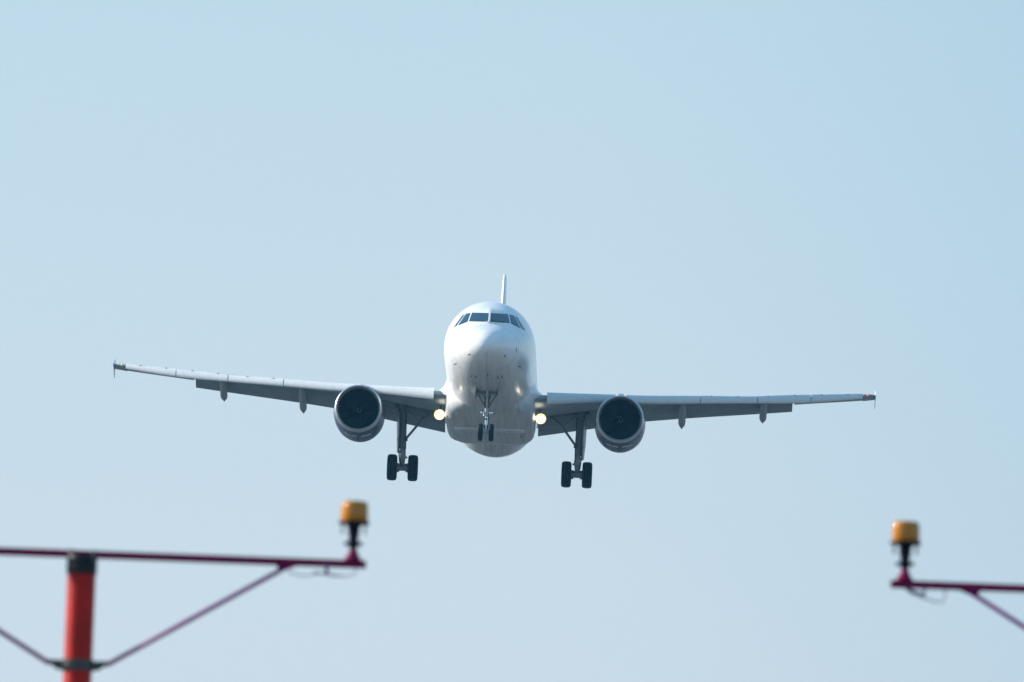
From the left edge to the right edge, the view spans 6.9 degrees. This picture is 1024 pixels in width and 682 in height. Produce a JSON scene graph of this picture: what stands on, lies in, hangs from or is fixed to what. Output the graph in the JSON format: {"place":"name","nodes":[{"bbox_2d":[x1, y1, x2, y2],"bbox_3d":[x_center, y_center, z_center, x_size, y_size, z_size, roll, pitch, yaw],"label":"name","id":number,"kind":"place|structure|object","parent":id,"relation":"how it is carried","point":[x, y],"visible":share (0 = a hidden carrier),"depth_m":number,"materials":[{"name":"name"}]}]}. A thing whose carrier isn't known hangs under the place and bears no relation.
{"place":"outdoors","nodes":[
{"label":"outdoors","id":0,"kind":"place"},
{"bbox_2d":[0,500,369,681],"bbox_3d":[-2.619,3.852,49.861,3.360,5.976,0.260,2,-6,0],"label":"approach light mast","id":1,"kind":"object","parent":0,"point":[77,663],"visible":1,"depth_m":50.09,"materials":[{"name":"red metal"}]},
{"bbox_2d":[113,274,875,488],"bbox_3d":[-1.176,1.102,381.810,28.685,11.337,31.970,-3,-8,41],"label":"airliner","id":2,"kind":"object","parent":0,"point":[488,399],"visible":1,"depth_m":373.06,"materials":[{"name":"white paint"}]},
{"bbox_2d":[458,313,470,324],"bbox_3d":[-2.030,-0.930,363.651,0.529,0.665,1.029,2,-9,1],"label":"cockpit window","id":3,"kind":"structure","parent":2,"relation":"in","point":[465,319],"depth_m":363.52,"materials":[{"name":"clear glass"}]},
{"bbox_2d":[469,313,488,321],"bbox_3d":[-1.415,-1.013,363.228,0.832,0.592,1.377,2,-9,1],"label":"cockpit window","id":4,"kind":"structure","parent":2,"relation":"in","point":[480,317],"depth_m":363.12,"materials":[{"name":"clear glass"}]},
{"bbox_2d":[490,313,509,322],"bbox_3d":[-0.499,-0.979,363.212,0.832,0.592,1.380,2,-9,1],"label":"cockpit window","id":5,"kind":"structure","parent":2,"relation":"in","point":[503,318],"depth_m":363.12,"materials":[{"name":"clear glass"}]},
{"bbox_2d":[509,315,519,327],"bbox_3d":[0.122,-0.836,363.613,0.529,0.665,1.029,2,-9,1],"label":"cockpit window","id":6,"kind":"structure","parent":2,"relation":"in","point":[513,320],"depth_m":363.48,"materials":[{"name":"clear glass"}]},
{"bbox_2d":[0,0,1023,681],"label":"sky","id":7,"kind":"structure","parent":0,"point":[672,197],"materials":[{"name":"blue"}]},
{"bbox_2d":[890,521,1023,628],"bbox_3d":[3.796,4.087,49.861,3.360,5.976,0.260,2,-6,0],"label":"approach light mast","id":8,"kind":"object","parent":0,"point":[905,536],"visible":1,"depth_m":50.11,"materials":[{"name":"metal"}]}
]}

